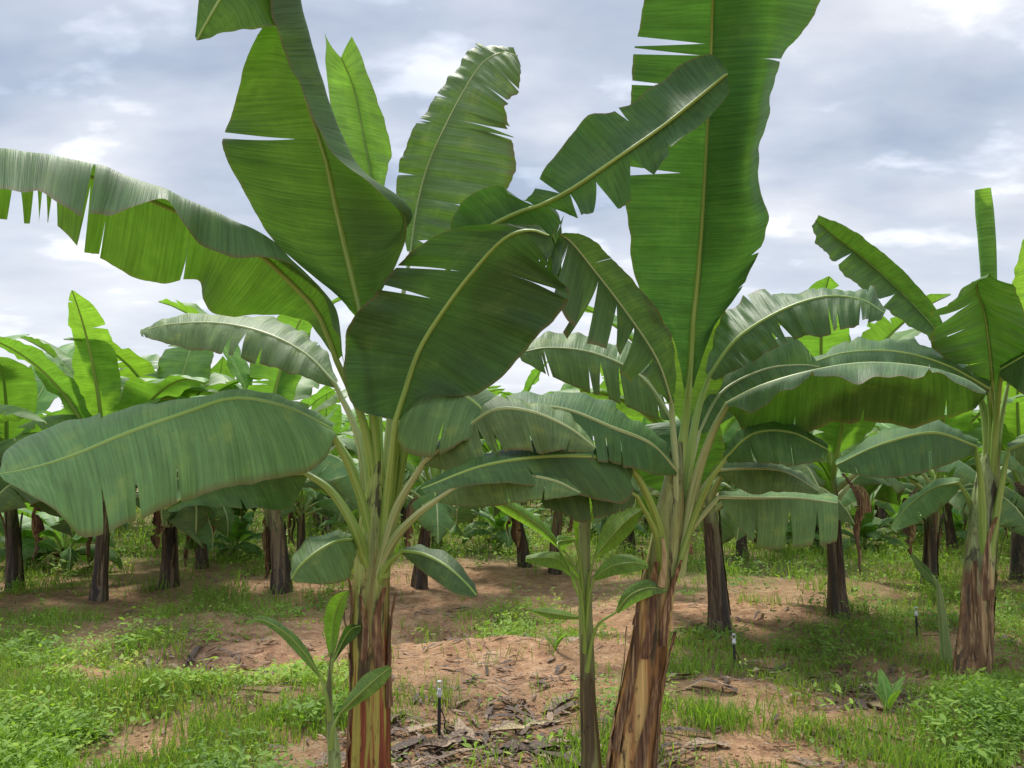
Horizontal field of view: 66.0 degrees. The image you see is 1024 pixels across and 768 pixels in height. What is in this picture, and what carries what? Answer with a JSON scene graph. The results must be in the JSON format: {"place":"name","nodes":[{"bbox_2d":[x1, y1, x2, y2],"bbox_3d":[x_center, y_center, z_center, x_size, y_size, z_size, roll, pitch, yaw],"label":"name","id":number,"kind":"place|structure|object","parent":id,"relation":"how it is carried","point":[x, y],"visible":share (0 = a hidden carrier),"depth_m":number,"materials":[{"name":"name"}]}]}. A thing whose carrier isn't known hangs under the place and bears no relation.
{"place":"outdoors","nodes":[
{"label":"outdoors","id":0,"kind":"place"},
{"bbox_2d":[0,488,1023,767],"bbox_3d":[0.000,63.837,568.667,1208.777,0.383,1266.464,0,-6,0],"label":"ground","id":1,"kind":"structure","parent":0,"point":[486,580],"depth_m":6.05,"materials":[{"name":"red soil"}]},
{"bbox_2d":[0,512,4,533],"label":"banana plant","id":2,"kind":"object","parent":1,"relation":"on","point":[1,528],"visible":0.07,"depth_m":10.87,"materials":[{"name":"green plant"}]},
{"bbox_2d":[0,502,58,569],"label":"young banana plant","id":3,"kind":"object","parent":1,"relation":"on","point":[27,535],"visible":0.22,"depth_m":11.01,"materials":[{"name":"green plant"}]},
{"bbox_2d":[0,334,60,517],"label":"banana plant","id":4,"kind":"object","parent":1,"relation":"on","point":[12,413],"visible":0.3,"depth_m":7.76,"materials":[{"name":"green plant"}]},
{"bbox_2d":[0,343,74,591],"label":"banana plant","id":5,"kind":"object","parent":1,"relation":"on","point":[22,385],"visible":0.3,"depth_m":8.93,"materials":[{"name":"green plant"}]},
{"bbox_2d":[1,508,121,576],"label":"banana plant","id":6,"kind":"object","parent":1,"relation":"on","point":[55,541],"visible":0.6,"depth_m":10.59,"materials":[{"name":"green plant"}]},
{"bbox_2d":[39,491,138,529],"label":"banana plant","id":7,"kind":"object","parent":1,"relation":"on","point":[125,525],"visible":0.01,"depth_m":12.73,"materials":[{"name":"green plant"}]},
{"bbox_2d":[0,290,213,601],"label":"banana plant","id":8,"kind":"object","parent":1,"relation":"on","point":[93,384],"visible":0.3,"depth_m":8.08,"materials":[{"name":"green plant"}]},
{"bbox_2d":[17,337,308,588],"bbox_3d":[-3.716,0.746,8.999,2.868,3.185,2.484,0,-6,-3],"label":"banana plant","id":9,"kind":"object","parent":1,"relation":"on","point":[190,521],"visible":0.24,"depth_m":8.83,"materials":[{"name":"green plant"}]},
{"bbox_2d":[189,356,234,549],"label":"banana plant","id":10,"kind":"object","parent":1,"relation":"on","point":[220,367],"visible":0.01,"depth_m":13.20,"materials":[{"name":"green plant"}]},
{"bbox_2d":[184,383,256,568],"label":"banana plant","id":11,"kind":"object","parent":1,"relation":"on","point":[224,514],"visible":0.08,"depth_m":10.80,"materials":[{"name":"green plant"}]},
{"bbox_2d":[207,511,261,558],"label":"young banana plant","id":12,"kind":"object","parent":1,"relation":"on","point":[243,534],"visible":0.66,"depth_m":12.00,"materials":[{"name":"green plant"}]},
{"bbox_2d":[143,297,358,593],"bbox_3d":[-2.703,0.601,8.670,2.625,3.369,2.880,-5,-8,39],"label":"banana plant","id":13,"kind":"object","parent":1,"relation":"on","point":[282,383],"visible":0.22,"depth_m":8.46,"materials":[{"name":"green plant"}]},
{"bbox_2d":[241,388,353,544],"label":"banana plant","id":14,"kind":"object","parent":1,"relation":"on","point":[313,399],"visible":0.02,"depth_m":12.68,"materials":[{"name":"green plant"}]},
{"bbox_2d":[239,405,358,549],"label":"banana plant","id":15,"kind":"object","parent":1,"relation":"on","point":[322,503],"visible":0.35,"depth_m":11.01,"materials":[{"name":"green plant"}]},
{"bbox_2d":[247,590,391,767],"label":"young banana plant","id":16,"kind":"object","parent":1,"relation":"on","point":[369,684],"visible":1,"depth_m":2.90,"materials":[{"name":"green plant"}]},
{"bbox_2d":[313,420,348,532],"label":"banana plant","id":17,"kind":"object","parent":1,"relation":"on","point":[318,519],"visible":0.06,"depth_m":17.37,"materials":[{"name":"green plant"}]},
{"bbox_2d":[311,385,368,535],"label":"banana plant","id":18,"kind":"object","parent":1,"relation":"on","point":[337,417],"visible":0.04,"depth_m":15.93,"materials":[{"name":"green plant"}]},
{"bbox_2d":[330,409,359,465],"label":"banana plant","id":19,"kind":"object","parent":1,"relation":"on","point":[355,415],"visible":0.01,"depth_m":20.48,"materials":[{"name":"green plant"}]},
{"bbox_2d":[318,514,405,537],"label":"young banana plant","id":20,"kind":"object","parent":1,"relation":"on","point":[329,521],"visible":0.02,"depth_m":13.98,"materials":[{"name":"green plant"}]},
{"bbox_2d":[0,0,729,767],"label":"banana plant","id":21,"kind":"object","parent":1,"relation":"on","point":[338,218],"visible":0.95,"depth_m":2.98,"materials":[{"name":"green plant"}]},
{"bbox_2d":[357,421,411,522],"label":"banana plant","id":22,"kind":"object","parent":1,"relation":"on","point":[403,510],"visible":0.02,"depth_m":17.87,"materials":[{"name":"green plant"}]},
{"bbox_2d":[357,465,417,523],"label":"banana plant","id":23,"kind":"object","parent":1,"relation":"on","point":[406,475],"visible":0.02,"depth_m":19.59,"materials":[{"name":"green plant"}]},
{"bbox_2d":[346,385,500,549],"bbox_3d":[-1.565,1.321,13.756,2.754,3.153,2.722,2,-7,-19],"label":"banana plant","id":24,"kind":"object","parent":1,"relation":"on","point":[416,487],"visible":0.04,"depth_m":13.59,"materials":[{"name":"green plant"}]},
{"bbox_2d":[337,386,520,588],"bbox_3d":[-0.891,1.151,9.069,2.452,2.399,2.420,5,-8,-36],"label":"banana plant","id":25,"kind":"object","parent":1,"relation":"on","point":[435,518],"visible":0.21,"depth_m":8.82,"materials":[{"name":"green plant"}]},
{"bbox_2d":[436,680,497,735],"bbox_3d":[-0.234,1.689,4.092,0.323,0.302,0.029,1,-6,-13],"label":"sprinkler stake","id":26,"kind":"object","parent":1,"relation":"on","point":[439,696],"visible":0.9,"depth_m":4.05,"materials":[{"name":"black plastic"}]},
{"bbox_2d":[453,506,485,524],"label":"banana plant","id":27,"kind":"object","parent":1,"relation":"on","point":[473,514],"visible":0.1,"depth_m":19.94,"materials":[{"name":"green plant"}]},
{"bbox_2d":[449,361,547,567],"bbox_3d":[-0.007,1.096,10.911,2.269,2.910,2.620,0,-6,4],"label":"banana plant","id":28,"kind":"object","parent":1,"relation":"on","point":[518,534],"visible":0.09,"depth_m":10.85,"materials":[{"name":"green plant"}]},
{"bbox_2d":[463,507,535,537],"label":"banana plant","id":29,"kind":"object","parent":1,"relation":"on","point":[481,524],"visible":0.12,"depth_m":15.39,"materials":[{"name":"green plant"}]},
{"bbox_2d":[453,505,551,551],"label":"young banana plant","id":30,"kind":"object","parent":1,"relation":"on","point":[498,521],"visible":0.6,"depth_m":13.19,"materials":[{"name":"green plant"}]},
{"bbox_2d":[0,493,1023,767],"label":"grass","id":31,"kind":"structure","parent":1,"relation":"on","point":[696,713],"depth_m":4.73,"materials":[{"name":"green plant"}]},
{"bbox_2d":[0,492,1023,767],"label":"weeds","id":32,"kind":"object","parent":1,"relation":"on","point":[942,718],"visible":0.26,"depth_m":5.06,"materials":[{"name":"green plant"}]},
{"bbox_2d":[0,563,1023,767],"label":"leaf litter","id":33,"kind":"object","parent":1,"relation":"on","point":[461,728],"visible":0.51,"depth_m":4.35,"materials":[{"name":"brown plant"}]},
{"bbox_2d":[415,735,483,747],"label":"dry leaf","id":34,"kind":"object","parent":33,"relation":"on","point":[433,742],"visible":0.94,"depth_m":3.90,"materials":[{"name":"beige plant"}]},
{"bbox_2d":[494,736,549,747],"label":"dry leaf","id":35,"kind":"object","parent":33,"relation":"on","point":[518,738],"visible":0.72,"depth_m":3.93,"materials":[{"name":"beige plant"}]},
{"bbox_2d":[485,720,559,731],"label":"dry leaf","id":36,"kind":"object","parent":33,"relation":"on","point":[509,726],"visible":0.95,"depth_m":4.13,"materials":[{"name":"beige plant"}]},
{"bbox_2d":[543,688,576,710],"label":"dry leaf","id":37,"kind":"object","parent":33,"relation":"on","point":[555,703],"visible":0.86,"depth_m":4.61,"materials":[{"name":"beige plant"}]},
{"bbox_2d":[865,700,896,710],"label":"dry leaf","id":38,"kind":"object","parent":33,"relation":"on","point":[878,703],"visible":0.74,"depth_m":4.46,"materials":[{"name":"beige plant"}]},
{"bbox_2d":[1,564,1022,767],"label":"soil clods","id":39,"kind":"object","parent":1,"relation":"on","point":[781,749],"visible":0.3,"depth_m":4.63,"materials":[{"name":"brown soil"}]},
{"bbox_2d":[534,500,551,513],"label":"banana plant","id":40,"kind":"object","parent":1,"relation":"on","point":[539,510],"visible":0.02,"depth_m":23.28,"materials":[{"name":"green plant"}]},
{"bbox_2d":[534,503,573,532],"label":"banana plant","id":41,"kind":"object","parent":1,"relation":"on","point":[551,519],"visible":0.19,"depth_m":17.44,"materials":[{"name":"green plant"}]},
{"bbox_2d":[542,632,568,649],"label":"banana shoot","id":42,"kind":"object","parent":1,"relation":"on","point":[555,642],"visible":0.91,"depth_m":5.65,"materials":[{"name":"green plant"}]},
{"bbox_2d":[493,377,638,574],"bbox_3d":[0.542,1.056,9.806,2.217,2.718,2.272,-5,-8,39],"label":"banana plant","id":43,"kind":"object","parent":1,"relation":"on","point":[556,526],"visible":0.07,"depth_m":9.87,"materials":[{"name":"green plant"}]},
{"bbox_2d":[495,498,666,767],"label":"young banana plant","id":44,"kind":"object","parent":1,"relation":"on","point":[618,528],"visible":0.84,"depth_m":3.34,"materials":[{"name":"green plant"}]},
{"bbox_2d":[590,515,610,536],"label":"young banana plant","id":45,"kind":"object","parent":1,"relation":"on","point":[592,531],"visible":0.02,"depth_m":14.53,"materials":[{"name":"green plant"}]},
{"bbox_2d":[594,513,649,538],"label":"banana plant","id":46,"kind":"object","parent":1,"relation":"on","point":[600,525],"visible":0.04,"depth_m":14.71,"materials":[{"name":"green plant"}]},
{"bbox_2d":[592,364,658,552],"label":"banana plant","id":47,"kind":"object","parent":1,"relation":"on","point":[630,537],"visible":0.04,"depth_m":13.01,"materials":[{"name":"green plant"}]},
{"bbox_2d":[644,420,668,531],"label":"banana plant","id":48,"kind":"object","parent":1,"relation":"on","point":[645,520],"visible":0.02,"depth_m":17.61,"materials":[{"name":"green plant"}]},
{"bbox_2d":[676,621,705,628],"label":"dry leaf","id":49,"kind":"object","parent":1,"relation":"on","point":[688,623],"visible":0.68,"depth_m":6.66,"materials":[{"name":"brown plant"}]},
{"bbox_2d":[543,293,854,634],"bbox_3d":[1.681,0.563,6.924,2.526,3.098,2.589,-4,-7,31],"label":"banana plant","id":50,"kind":"object","parent":1,"relation":"on","point":[719,611],"visible":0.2,"depth_m":6.54,"materials":[{"name":"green plant"}]},
{"bbox_2d":[646,402,757,559],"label":"banana plant","id":51,"kind":"object","parent":1,"relation":"on","point":[740,548],"visible":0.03,"depth_m":11.84,"materials":[{"name":"green plant"}]},
{"bbox_2d":[420,0,985,767],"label":"banana plant","id":52,"kind":"object","parent":1,"relation":"on","point":[700,358],"visible":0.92,"depth_m":3.19,"materials":[{"name":"green plant"}]},
{"bbox_2d":[715,477,732,502],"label":"banana plant","id":53,"kind":"object","parent":1,"relation":"on","point":[724,489],"visible":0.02,"depth_m":20.15,"materials":[{"name":"green plant"}]},
{"bbox_2d":[731,633,771,668],"bbox_3d":[1.674,1.859,5.463,0.323,0.262,0.029,1,-6,-13],"label":"sprinkler stake","id":54,"kind":"object","parent":1,"relation":"on","point":[734,647],"visible":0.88,"depth_m":5.43,"materials":[{"name":"black plastic"}]},
{"bbox_2d":[752,667,781,673],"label":"dry leaf","id":55,"kind":"object","parent":1,"relation":"on","point":[756,668],"visible":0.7,"depth_m":5.32,"materials":[{"name":"beige plant"}]},
{"bbox_2d":[747,522,791,545],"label":"young banana plant","id":56,"kind":"object","parent":1,"relation":"on","point":[755,533],"visible":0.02,"depth_m":13.91,"materials":[{"name":"green plant"}]},
{"bbox_2d":[784,516,823,552],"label":"young banana plant","id":57,"kind":"object","parent":1,"relation":"on","point":[789,530],"visible":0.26,"depth_m":12.87,"materials":[{"name":"green plant"}]},
{"bbox_2d":[716,276,975,619],"bbox_3d":[2.731,0.562,7.465,2.722,3.153,2.753,3,-7,-23],"label":"banana plant","id":58,"kind":"object","parent":1,"relation":"on","point":[840,439],"visible":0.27,"depth_m":7.00,"materials":[{"name":"green plant"}]},
{"bbox_2d":[810,472,894,550],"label":"banana plant","id":59,"kind":"object","parent":1,"relation":"on","point":[885,505],"visible":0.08,"depth_m":12.63,"materials":[{"name":"green plant"}]},
{"bbox_2d":[815,500,906,557],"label":"young banana plant","id":60,"kind":"object","parent":1,"relation":"on","point":[868,527],"visible":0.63,"depth_m":12.51,"materials":[{"name":"green plant"}]},
{"bbox_2d":[837,425,924,534],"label":"banana plant","id":61,"kind":"object","parent":1,"relation":"on","point":[881,513],"visible":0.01,"depth_m":15.88,"materials":[{"name":"green plant"}]},
{"bbox_2d":[858,669,905,712],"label":"banana shoot","id":62,"kind":"object","parent":1,"relation":"on","point":[884,688],"visible":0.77,"depth_m":4.45,"materials":[{"name":"green plant"}]},
{"bbox_2d":[850,494,942,546],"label":"young banana plant","id":63,"kind":"object","parent":1,"relation":"on","point":[895,507],"visible":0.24,"depth_m":14.19,"materials":[{"name":"green plant"}]},
{"bbox_2d":[878,509,926,527],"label":"young banana plant","id":64,"kind":"object","parent":1,"relation":"on","point":[920,524],"visible":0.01,"depth_m":16.73,"materials":[{"name":"green plant"}]},
{"bbox_2d":[812,187,1023,681],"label":"banana plant","id":65,"kind":"object","parent":1,"relation":"on","point":[989,320],"visible":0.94,"depth_m":5.30,"materials":[{"name":"green plant"}]},
{"bbox_2d":[911,553,951,665],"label":"young banana plant","id":66,"kind":"object","parent":1,"relation":"on","point":[925,571],"visible":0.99,"depth_m":5.65,"materials":[{"name":"green plant"}]},
{"bbox_2d":[840,323,1023,588],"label":"banana plant","id":67,"kind":"object","parent":1,"relation":"on","point":[1012,508],"visible":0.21,"depth_m":9.05,"materials":[{"name":"green plant"}]},
{"bbox_2d":[914,607,950,636],"bbox_3d":[3.391,1.932,6.361,0.322,0.271,0.029,1,-6,-13],"label":"sprinkler stake","id":68,"kind":"object","parent":1,"relation":"on","point":[916,619],"visible":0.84,"depth_m":6.33,"materials":[{"name":"black plastic"}]},
{"bbox_2d":[902,447,1010,554],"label":"banana plant","id":69,"kind":"object","parent":1,"relation":"on","point":[950,533],"visible":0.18,"depth_m":12.71,"materials":[{"name":"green plant"}]},
{"bbox_2d":[943,507,1004,543],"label":"young banana plant","id":70,"kind":"object","parent":1,"relation":"on","point":[957,521],"visible":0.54,"depth_m":14.14,"materials":[{"name":"green plant"}]},
{"bbox_2d":[973,410,1007,537],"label":"banana plant","id":71,"kind":"object","parent":1,"relation":"on","point":[1006,529],"visible":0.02,"depth_m":13.06,"materials":[{"name":"green plant"}]},
{"bbox_2d":[961,381,1023,582],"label":"banana plant","id":72,"kind":"object","parent":1,"relation":"on","point":[1013,426],"visible":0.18,"depth_m":9.79,"materials":[{"name":"green plant"}]},
{"bbox_2d":[0,0,1023,439],"label":"sky","id":73,"kind":"structure","parent":0,"point":[886,119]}
]}

